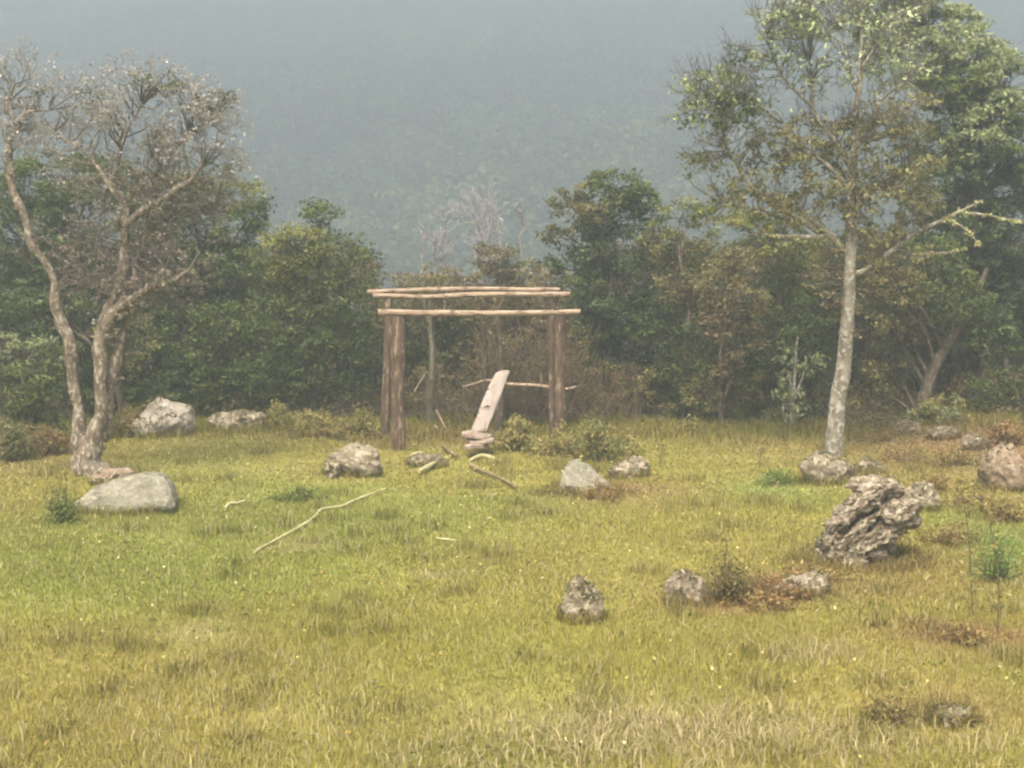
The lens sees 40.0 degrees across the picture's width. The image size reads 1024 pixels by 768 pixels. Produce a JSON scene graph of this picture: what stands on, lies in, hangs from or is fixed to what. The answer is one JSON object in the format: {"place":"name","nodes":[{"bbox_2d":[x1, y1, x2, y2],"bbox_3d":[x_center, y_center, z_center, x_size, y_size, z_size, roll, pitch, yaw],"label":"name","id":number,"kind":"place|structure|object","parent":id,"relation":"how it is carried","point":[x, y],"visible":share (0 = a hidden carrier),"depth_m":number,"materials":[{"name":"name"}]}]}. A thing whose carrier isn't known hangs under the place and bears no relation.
{"place":"outdoors","nodes":[
{"label":"outdoors","id":0,"kind":"place"},
{"bbox_2d":[0,373,1023,767],"bbox_3d":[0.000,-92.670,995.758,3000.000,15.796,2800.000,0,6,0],"label":"ground","id":1,"kind":"structure","parent":0,"point":[490,547],"depth_m":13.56,"materials":[{"name":"green plant"}]},
{"bbox_2d":[0,416,40,462],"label":"shrub","id":2,"kind":"object","parent":1,"relation":"on","point":[12,450],"visible":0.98,"depth_m":21.23,"materials":[{"name":"green plant"}]},
{"bbox_2d":[0,417,70,458],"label":"shrub","id":3,"kind":"object","parent":1,"relation":"on","point":[51,441],"visible":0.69,"depth_m":21.85,"materials":[{"name":"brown plant"}]},
{"bbox_2d":[0,330,84,435],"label":"leafy shrub","id":4,"kind":"object","parent":1,"relation":"on","point":[26,403],"visible":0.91,"depth_m":22.69,"materials":[{"name":"green plant"}]},
{"bbox_2d":[36,489,83,524],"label":"weed","id":5,"kind":"object","parent":1,"relation":"on","point":[63,514],"visible":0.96,"depth_m":16.49,"materials":[{"name":"green plant"}]},
{"bbox_2d":[0,284,181,420],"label":"broadleaf tree","id":6,"kind":"object","parent":1,"relation":"on","point":[42,313],"visible":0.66,"depth_m":24.97,"materials":[{"name":"green plant"}]},
{"bbox_2d":[0,149,204,417],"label":"broadleaf tree","id":7,"kind":"object","parent":1,"relation":"on","point":[54,204],"visible":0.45,"depth_m":26.59,"materials":[{"name":"green plant"}]},
{"bbox_2d":[90,466,137,483],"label":"boulder","id":8,"kind":"object","parent":1,"relation":"on","point":[113,473],"visible":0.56,"depth_m":19.26,"materials":[{"name":"stone"}]},
{"bbox_2d":[74,472,177,513],"bbox_3d":[-4.825,1.344,17.707,1.328,0.478,0.865,0,6,0],"label":"boulder","id":9,"kind":"object","parent":1,"relation":"on","point":[153,488],"visible":0.85,"depth_m":17.42,"materials":[{"name":"grey stone"}]},
{"bbox_2d":[0,35,260,477],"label":"lichen tree","id":10,"kind":"object","parent":1,"relation":"on","point":[87,446],"visible":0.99,"depth_m":19.82,"materials":[{"name":"grey plant"}]},
{"bbox_2d":[111,397,151,438],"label":"shrub","id":11,"kind":"object","parent":1,"relation":"on","point":[126,420],"visible":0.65,"depth_m":23.86,"materials":[{"name":"green plant"}]},
{"bbox_2d":[129,396,195,436],"bbox_3d":[-5.917,0.673,23.933,1.109,0.960,0.767,1,6,13],"label":"boulder","id":12,"kind":"object","parent":1,"relation":"on","point":[159,413],"visible":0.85,"depth_m":23.72,"materials":[{"name":"white stone"}]},
{"bbox_2d":[126,296,290,417],"bbox_3d":[-5.742,-0.412,26.238,3.318,2.478,2.120,0,6,0],"label":"broadleaf tree","id":13,"kind":"object","parent":1,"relation":"on","point":[206,391],"visible":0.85,"depth_m":26.04,"materials":[{"name":"green plant"}]},
{"bbox_2d":[138,163,285,407],"bbox_3d":[-5.890,-1.808,27.585,3.288,5.012,2.366,0,6,0],"label":"broadleaf tree","id":14,"kind":"object","parent":1,"relation":"on","point":[229,248],"visible":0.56,"depth_m":27.29,"materials":[{"name":"green plant"}]},
{"bbox_2d":[207,409,266,428],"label":"boulder","id":15,"kind":"object","parent":1,"relation":"on","point":[236,418],"visible":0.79,"depth_m":24.28,"materials":[{"name":"stone"}]},
{"bbox_2d":[250,399,301,430],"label":"shrub","id":16,"kind":"object","parent":1,"relation":"on","point":[273,413],"visible":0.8,"depth_m":24.31,"materials":[{"name":"green plant"}]},
{"bbox_2d":[261,483,330,502],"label":"weed","id":17,"kind":"object","parent":1,"relation":"on","point":[300,493],"visible":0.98,"depth_m":18.31,"materials":[{"name":"green plant"}]},
{"bbox_2d":[241,195,384,420],"bbox_3d":[-3.601,-1.268,25.584,2.714,4.330,1.660,0,6,0],"label":"broadleaf tree","id":18,"kind":"object","parent":1,"relation":"on","point":[322,336],"visible":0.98,"depth_m":25.42,"materials":[{"name":"green plant"}]},
{"bbox_2d":[278,405,357,436],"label":"shrub","id":19,"kind":"object","parent":1,"relation":"on","point":[323,418],"visible":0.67,"depth_m":23.65,"materials":[{"name":"green plant"}]},
{"bbox_2d":[253,488,385,552],"bbox_3d":[-2.354,1.602,16.908,0.310,0.100,4.144,2,6,14],"label":"stick","id":20,"kind":"object","parent":1,"relation":"on","point":[309,520],"visible":0.97,"depth_m":16.81,"materials":[{"name":"beige wood"}]},
{"bbox_2d":[303,419,391,441],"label":"shrub","id":21,"kind":"object","parent":1,"relation":"on","point":[341,431],"visible":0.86,"depth_m":23.43,"materials":[{"name":"green plant"}]},
{"bbox_2d":[322,441,382,478],"bbox_3d":[-2.273,1.140,20.244,0.872,0.612,0.706,0,6,0],"label":"boulder","id":22,"kind":"object","parent":1,"relation":"on","point":[357,457],"visible":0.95,"depth_m":20.07,"materials":[{"name":"stone"}]},
{"bbox_2d":[335,404,383,441],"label":"shrub","id":23,"kind":"object","parent":1,"relation":"on","point":[365,425],"visible":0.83,"depth_m":23.78,"materials":[{"name":"green plant"}]},
{"bbox_2d":[416,221,429,284],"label":"bare tree","id":24,"kind":"object","parent":1,"relation":"on","point":[422,239],"visible":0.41,"depth_m":55.72,"materials":[{"name":"grey plant"}]},
{"bbox_2d":[373,261,478,361],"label":"scrub tree","id":25,"kind":"object","parent":1,"relation":"on","point":[405,282],"visible":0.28,"depth_m":31.14,"materials":[{"name":"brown plant"}]},
{"bbox_2d":[403,453,448,466],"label":"boulder","id":26,"kind":"object","parent":1,"relation":"on","point":[424,457],"visible":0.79,"depth_m":21.20,"materials":[{"name":"stone"}]},
{"bbox_2d":[369,281,489,409],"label":"scrub tree","id":27,"kind":"object","parent":1,"relation":"on","point":[450,342],"visible":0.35,"depth_m":28.00,"materials":[{"name":"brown plant"}]},
{"bbox_2d":[413,270,448,425],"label":"slim tree","id":28,"kind":"object","parent":1,"relation":"on","point":[430,413],"visible":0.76,"depth_m":25.28,"materials":[{"name":"grey plant"}]},
{"bbox_2d":[417,456,447,472],"bbox_3d":[-1.194,1.206,20.995,0.100,0.096,1.106,2,6,18],"label":"stick","id":29,"kind":"object","parent":1,"relation":"on","point":[425,467],"visible":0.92,"depth_m":20.72,"materials":[{"name":"beige wood"}]},
{"bbox_2d":[417,222,455,285],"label":"bare tree","id":30,"kind":"object","parent":1,"relation":"on","point":[434,240],"visible":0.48,"depth_m":52.77,"materials":[{"name":"grey plant"}]},
{"bbox_2d":[428,202,463,379],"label":"bare tree","id":31,"kind":"object","parent":1,"relation":"on","point":[443,240],"visible":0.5,"depth_m":53.62,"materials":[{"name":"grey plant"}]},
{"bbox_2d":[441,444,458,457],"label":"branch","id":32,"kind":"object","parent":1,"relation":"on","point":[449,450],"visible":1,"depth_m":22.26,"materials":[{"name":"brown wood"}]},
{"bbox_2d":[367,287,580,450],"bbox_3d":[-0.663,-0.232,23.251,3.548,2.711,1.540,0,6,0],"label":"pole gateway","id":33,"kind":"object","parent":1,"relation":"on","point":[394,365],"visible":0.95,"depth_m":22.64,"materials":[{"name":"brown wood"}]},
{"bbox_2d":[464,443,488,449],"bbox_3d":[-0.561,0.972,22.180,0.490,0.104,0.338,-2,6,-21],"label":"wood slab","id":34,"kind":"object","parent":1,"relation":"on","point":[468,446],"depth_m":22.02,"materials":[{"name":"beige wood"}]},
{"bbox_2d":[466,437,493,444],"bbox_3d":[-0.511,0.908,22.250,0.530,0.121,0.318,3,6,24],"label":"wood slab","id":35,"kind":"object","parent":34,"relation":"on","point":[485,441],"depth_m":22.11,"materials":[{"name":"beige wood"}]},
{"bbox_2d":[461,430,492,439],"bbox_3d":[-0.554,0.812,22.310,0.493,0.150,0.388,0,6,0],"label":"wood slab","id":36,"kind":"object","parent":35,"relation":"on","point":[470,434],"depth_m":22.17,"materials":[{"name":"beige wood"}]},
{"bbox_2d":[471,370,509,431],"bbox_3d":[-0.340,0.270,22.505,0.716,0.956,0.200,-5,8,-42],"label":"board","id":37,"kind":"object","parent":36,"relation":"on","point":[489,403],"visible":1,"depth_m":22.48,"materials":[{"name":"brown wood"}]},
{"bbox_2d":[441,177,512,285],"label":"bare tree","id":38,"kind":"object","parent":1,"relation":"on","point":[472,210],"visible":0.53,"depth_m":51.60,"materials":[{"name":"grey plant"}]},
{"bbox_2d":[458,285,500,398],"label":"slim tree","id":39,"kind":"object","parent":1,"relation":"on","point":[483,307],"visible":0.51,"depth_m":25.16,"materials":[{"name":"grey plant"}]},
{"bbox_2d":[466,205,509,286],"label":"bare tree","id":40,"kind":"object","parent":1,"relation":"on","point":[489,233],"visible":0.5,"depth_m":49.65,"materials":[{"name":"grey plant"}]},
{"bbox_2d":[468,462,517,488],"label":"branch","id":41,"kind":"object","parent":1,"relation":"on","point":[484,471],"visible":0.99,"depth_m":20.18,"materials":[{"name":"brown wood"}]},
{"bbox_2d":[490,207,513,282],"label":"bare tree","id":42,"kind":"object","parent":1,"relation":"on","point":[499,233],"visible":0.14,"depth_m":57.76,"materials":[{"name":"grey plant"}]},
{"bbox_2d":[443,241,569,335],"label":"scrub tree","id":43,"kind":"object","parent":1,"relation":"on","point":[496,271],"visible":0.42,"depth_m":31.02,"materials":[{"name":"green plant"}]},
{"bbox_2d":[484,282,530,433],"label":"slim tree","id":44,"kind":"object","parent":1,"relation":"on","point":[499,414],"visible":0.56,"depth_m":24.33,"materials":[{"name":"grey plant"}]},
{"bbox_2d":[0,229,1023,426],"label":"undergrowth","id":45,"kind":"object","parent":1,"relation":"on","point":[966,366],"visible":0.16,"depth_m":28.46,"materials":[{"name":"green plant"}]},
{"bbox_2d":[0,448,1023,765],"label":"clover heads","id":46,"kind":"object","parent":1,"relation":"on","point":[504,578],"visible":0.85,"depth_m":14.38,"materials":[{"name":"white plant"}]},
{"bbox_2d":[508,196,530,280],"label":"bare tree","id":47,"kind":"object","parent":1,"relation":"on","point":[521,212],"visible":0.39,"depth_m":52.65,"materials":[{"name":"grey plant"}]},
{"bbox_2d":[493,413,546,450],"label":"shrub","id":48,"kind":"object","parent":1,"relation":"on","point":[515,436],"visible":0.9,"depth_m":22.52,"materials":[{"name":"green plant"}]},
{"bbox_2d":[466,281,576,407],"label":"scrub tree","id":49,"kind":"object","parent":1,"relation":"on","point":[537,306],"visible":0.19,"depth_m":27.47,"materials":[{"name":"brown plant"}]},
{"bbox_2d":[404,299,658,427],"bbox_3d":[0.155,-0.445,25.812,4.838,2.337,3.538,1,6,13],"label":"dead brush","id":50,"kind":"object","parent":1,"relation":"on","point":[532,368],"visible":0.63,"depth_m":25.48,"materials":[{"name":"brown plant"}]},
{"bbox_2d":[521,419,597,461],"bbox_3d":[0.834,0.865,22.022,1.414,0.683,1.029,0,6,0],"label":"shrub","id":51,"kind":"object","parent":1,"relation":"on","point":[554,448],"visible":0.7,"depth_m":21.91,"materials":[{"name":"green plant"}]},
{"bbox_2d":[544,262,595,391],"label":"scrub tree","id":52,"kind":"object","parent":1,"relation":"on","point":[565,299],"visible":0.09,"depth_m":29.39,"materials":[{"name":"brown plant"}]},
{"bbox_2d":[556,573,605,622],"bbox_3d":[0.613,1.957,12.432,0.444,0.566,0.296,0,6,0],"label":"boulder","id":53,"kind":"object","parent":1,"relation":"on","point":[582,595],"visible":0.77,"depth_m":12.37,"materials":[{"name":"stone"}]},
{"bbox_2d":[560,459,610,492],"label":"boulder","id":54,"kind":"object","parent":1,"relation":"on","point":[576,472],"visible":0.67,"depth_m":19.01,"materials":[{"name":"grey stone"}]},
{"bbox_2d":[555,411,638,468],"bbox_3d":[1.266,0.839,21.350,1.339,0.796,0.982,-2,6,-22],"label":"shrub","id":55,"kind":"object","parent":1,"relation":"on","point":[588,447],"visible":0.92,"depth_m":21.23,"materials":[{"name":"green plant"}]},
{"bbox_2d":[559,478,640,505],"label":"weed","id":56,"kind":"object","parent":1,"relation":"on","point":[610,495],"visible":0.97,"depth_m":18.48,"materials":[{"name":"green plant"}]},
{"bbox_2d":[534,168,673,412],"bbox_3d":[1.776,-1.719,27.256,2.586,4.908,2.128,-5,8,-38],"label":"broadleaf tree","id":57,"kind":"object","parent":1,"relation":"on","point":[606,309],"visible":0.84,"depth_m":27.04,"materials":[{"name":"green plant"}]},
{"bbox_2d":[607,425,646,455],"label":"shrub","id":58,"kind":"object","parent":1,"relation":"on","point":[626,439],"visible":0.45,"depth_m":21.99,"materials":[{"name":"green plant"}]},
{"bbox_2d":[608,455,650,478],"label":"boulder","id":59,"kind":"object","parent":1,"relation":"on","point":[635,464],"visible":0.79,"depth_m":20.06,"materials":[{"name":"stone"}]},
{"bbox_2d":[652,441,670,465],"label":"tall weed","id":60,"kind":"object","parent":1,"relation":"on","point":[664,449],"visible":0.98,"depth_m":20.84,"materials":[{"name":"green plant"}]},
{"bbox_2d":[624,194,741,418],"bbox_3d":[3.335,-1.382,26.793,2.089,4.456,2.052,4,7,32],"label":"broadleaf tree","id":61,"kind":"object","parent":1,"relation":"on","point":[685,366],"visible":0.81,"depth_m":26.61,"materials":[{"name":"green plant"}]},
{"bbox_2d":[662,568,709,606],"bbox_3d":[1.625,1.960,13.119,0.452,0.511,0.360,0,6,0],"label":"boulder","id":62,"kind":"object","parent":1,"relation":"on","point":[685,582],"visible":0.68,"depth_m":13.03,"materials":[{"name":"grey stone"}]},
{"bbox_2d":[669,414,710,431],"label":"shrub","id":63,"kind":"object","parent":1,"relation":"on","point":[690,422],"visible":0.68,"depth_m":24.70,"materials":[{"name":"green plant"}]},
{"bbox_2d":[703,538,732,574],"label":"tall weed","id":64,"kind":"object","parent":1,"relation":"on","point":[726,542],"visible":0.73,"depth_m":13.33,"materials":[{"name":"green plant"}]},
{"bbox_2d":[673,245,773,423],"bbox_3d":[3.794,-0.772,25.247,1.821,3.440,1.347,0,6,0],"label":"scrub tree","id":65,"kind":"object","parent":1,"relation":"on","point":[724,328],"visible":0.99,"depth_m":25.16,"materials":[{"name":"green plant"}]},
{"bbox_2d":[701,548,762,605],"bbox_3d":[2.011,1.825,13.261,0.796,0.587,0.596,0,6,0],"label":"weed","id":66,"kind":"object","parent":1,"relation":"on","point":[730,584],"visible":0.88,"depth_m":13.20,"materials":[{"name":"green plant"}]},
{"bbox_2d":[709,587,797,615],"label":"weed","id":67,"kind":"object","parent":1,"relation":"on","point":[758,598],"visible":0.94,"depth_m":13.06,"materials":[{"name":"brown plant"}]},
{"bbox_2d":[752,465,797,487],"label":"weed","id":68,"kind":"object","parent":1,"relation":"on","point":[774,478],"visible":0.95,"depth_m":19.25,"materials":[{"name":"green plant"}]},
{"bbox_2d":[742,572,819,607],"bbox_3d":[2.476,1.954,13.389,0.725,0.268,0.700,-3,7,-30],"label":"weed","id":69,"kind":"object","parent":1,"relation":"on","point":[782,590],"visible":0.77,"depth_m":13.32,"materials":[{"name":"brown plant"}]},
{"bbox_2d":[756,402,812,423],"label":"shrub","id":70,"kind":"object","parent":1,"relation":"on","point":[776,416],"visible":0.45,"depth_m":25.72,"materials":[{"name":"green plant"}]},
{"bbox_2d":[724,201,849,417],"bbox_3d":[5.101,-1.320,26.428,2.310,4.388,2.103,3,7,28],"label":"broadleaf tree","id":71,"kind":"object","parent":1,"relation":"on","point":[792,330],"visible":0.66,"depth_m":26.34,"materials":[{"name":"green plant"}]},
{"bbox_2d":[752,567,832,597],"bbox_3d":[2.667,1.996,13.559,0.802,0.439,0.550,0,6,0],"label":"boulder","id":72,"kind":"object","parent":1,"relation":"on","point":[813,577],"visible":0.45,"depth_m":13.43,"materials":[{"name":"grey stone"}]},
{"bbox_2d":[768,337,830,428],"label":"sapling","id":73,"kind":"object","parent":1,"relation":"on","point":[786,396],"visible":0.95,"depth_m":24.80,"materials":[{"name":"green plant"}]},
{"bbox_2d":[769,556,857,588],"bbox_3d":[2.964,1.898,14.000,0.846,0.300,0.591,5,8,41],"label":"weed","id":74,"kind":"object","parent":1,"relation":"on","point":[800,570],"visible":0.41,"depth_m":13.98,"materials":[{"name":"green plant"}]},
{"bbox_2d":[797,449,859,483],"bbox_3d":[4.333,1.198,19.271,0.870,0.635,0.603,0,6,0],"label":"boulder","id":75,"kind":"object","parent":1,"relation":"on","point":[818,463],"visible":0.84,"depth_m":19.08,"materials":[{"name":"stone"}]},
{"bbox_2d":[656,0,1022,455],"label":"spotted trunk tree","id":76,"kind":"object","parent":1,"relation":"on","point":[811,24],"visible":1,"depth_m":21.27,"materials":[{"name":"green plant"}]},
{"bbox_2d":[813,472,924,570],"bbox_3d":[3.781,1.478,14.929,1.204,1.063,0.953,0,6,0],"label":"boulder","id":77,"kind":"object","parent":1,"relation":"on","point":[873,516],"visible":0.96,"depth_m":14.65,"materials":[{"name":"grey grey-brown stone"}]},
{"bbox_2d":[855,455,887,472],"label":"stone","id":78,"kind":"object","parent":1,"relation":"on","point":[866,462],"visible":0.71,"depth_m":20.11,"materials":[{"name":"grey stone"}]},
{"bbox_2d":[845,406,919,430],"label":"shrub","id":79,"kind":"object","parent":1,"relation":"on","point":[875,420],"visible":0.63,"depth_m":24.56,"materials":[{"name":"green plant"}]},
{"bbox_2d":[848,423,919,444],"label":"shrub","id":80,"kind":"object","parent":1,"relation":"on","point":[882,434],"visible":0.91,"depth_m":23.27,"materials":[{"name":"green plant"}]},
{"bbox_2d":[849,687,926,733],"bbox_3d":[2.637,2.315,9.931,0.583,0.300,0.403,2,6,16],"label":"weed","id":81,"kind":"object","parent":1,"relation":"on","point":[885,708],"visible":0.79,"depth_m":9.88,"materials":[{"name":"green plant"}]},
{"bbox_2d":[782,214,1023,393],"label":"broadleaf tree","id":82,"kind":"object","parent":1,"relation":"on","point":[861,323],"visible":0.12,"depth_m":29.72,"materials":[{"name":"green plant"}]},
{"bbox_2d":[894,419,922,434],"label":"stone","id":83,"kind":"object","parent":1,"relation":"on","point":[903,424],"visible":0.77,"depth_m":23.71,"materials":[{"name":"grey stone"}]},
{"bbox_2d":[873,440,945,464],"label":"shrub","id":84,"kind":"object","parent":1,"relation":"on","point":[901,459],"visible":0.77,"depth_m":21.07,"materials":[{"name":"brown plant"}]},
{"bbox_2d":[905,480,941,507],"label":"boulder","id":85,"kind":"object","parent":1,"relation":"on","point":[925,491],"visible":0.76,"depth_m":17.34,"materials":[{"name":"stone"}]},
{"bbox_2d":[845,227,1017,416],"bbox_3d":[7.658,-1.072,25.959,3.352,3.702,1.965,0,6,0],"label":"broadleaf tree","id":86,"kind":"object","parent":1,"relation":"on","point":[946,345],"visible":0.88,"depth_m":25.73,"materials":[{"name":"green plant"}]},
{"bbox_2d":[902,471,967,493],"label":"shrub","id":87,"kind":"object","parent":1,"relation":"on","point":[940,481],"visible":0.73,"depth_m":18.78,"materials":[{"name":"brown plant"}]},
{"bbox_2d":[904,392,974,424],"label":"shrub","id":88,"kind":"object","parent":1,"relation":"on","point":[937,411],"visible":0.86,"depth_m":24.50,"materials":[{"name":"green plant"}]},
{"bbox_2d":[863,0,1023,396],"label":"broadleaf tree","id":89,"kind":"object","parent":1,"relation":"on","point":[976,109],"visible":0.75,"depth_m":26.90,"materials":[{"name":"green plant"}]},
{"bbox_2d":[926,424,961,438],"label":"stone","id":90,"kind":"object","parent":1,"relation":"on","point":[947,429],"visible":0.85,"depth_m":23.09,"materials":[{"name":"grey stone"}]},
{"bbox_2d":[914,519,980,547],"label":"shrub","id":91,"kind":"object","parent":1,"relation":"on","point":[952,534],"visible":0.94,"depth_m":15.74,"materials":[{"name":"brown plant"}]},
{"bbox_2d":[917,445,985,470],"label":"shrub","id":92,"kind":"object","parent":1,"relation":"on","point":[958,462],"visible":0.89,"depth_m":20.63,"materials":[{"name":"brown plant"}]},
{"bbox_2d":[925,704,979,727],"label":"boulder","id":93,"kind":"object","parent":1,"relation":"on","point":[960,707],"visible":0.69,"depth_m":9.85,"materials":[{"name":"stone"}]},
{"bbox_2d":[946,477,982,613],"bbox_3d":[4.121,1.489,12.774,0.294,1.311,0.332,5,8,40],"label":"tall weed","id":94,"kind":"object","parent":1,"relation":"on","point":[973,582],"visible":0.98,"depth_m":12.74,"materials":[{"name":"green plant"}]},
{"bbox_2d":[927,619,1002,647],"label":"weed","id":95,"kind":"object","parent":1,"relation":"on","point":[966,637],"visible":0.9,"depth_m":11.81,"materials":[{"name":"brown plant"}]},
{"bbox_2d":[961,432,989,450],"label":"stone","id":96,"kind":"object","parent":1,"relation":"on","point":[972,438],"visible":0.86,"depth_m":21.96,"materials":[{"name":"grey stone"}]},
{"bbox_2d":[941,485,1023,509],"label":"shrub","id":97,"kind":"object","parent":1,"relation":"on","point":[982,498],"visible":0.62,"depth_m":17.56,"materials":[{"name":"brown plant"}]},
{"bbox_2d":[957,523,1023,587],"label":"weed","id":98,"kind":"object","parent":1,"relation":"on","point":[1003,569],"visible":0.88,"depth_m":14.09,"materials":[{"name":"green plant"}]},
{"bbox_2d":[972,500,1012,632],"bbox_3d":[4.169,1.608,12.195,0.361,1.221,0.262,4,7,32],"label":"tall weed","id":99,"kind":"object","parent":1,"relation":"on","point":[983,506],"visible":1,"depth_m":12.18,"materials":[{"name":"green plant"}]},
{"bbox_2d":[964,322,1023,417],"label":"scrub tree","id":100,"kind":"object","parent":1,"relation":"on","point":[1001,390],"visible":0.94,"depth_m":25.26,"materials":[{"name":"green plant"}]},
{"bbox_2d":[975,441,1023,491],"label":"boulder","id":101,"kind":"object","parent":1,"relation":"on","point":[1001,463],"visible":0.74,"depth_m":18.69,"materials":[{"name":"stone"}]},
{"bbox_2d":[980,419,1023,447],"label":"shrub","id":102,"kind":"object","parent":1,"relation":"on","point":[1006,435],"visible":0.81,"depth_m":22.02,"materials":[{"name":"brown plant"}]},
{"bbox_2d":[983,496,1023,524],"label":"shrub","id":103,"kind":"object","parent":1,"relation":"on","point":[998,513],"visible":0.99,"depth_m":16.84,"materials":[{"name":"brown plant"}]},
{"bbox_2d":[0,0,1023,375],"bbox_3d":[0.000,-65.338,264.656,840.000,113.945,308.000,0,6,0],"label":"hills","id":104,"kind":"structure","parent":0,"point":[662,36],"depth_m":284.33,"materials":[{"name":"plant"}]},
{"bbox_2d":[0,0,1023,383],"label":"hillside wood","id":105,"kind":"object","parent":104,"relation":"on","point":[618,124],"visible":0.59,"depth_m":223.91,"materials":[{"name":"green plant"}]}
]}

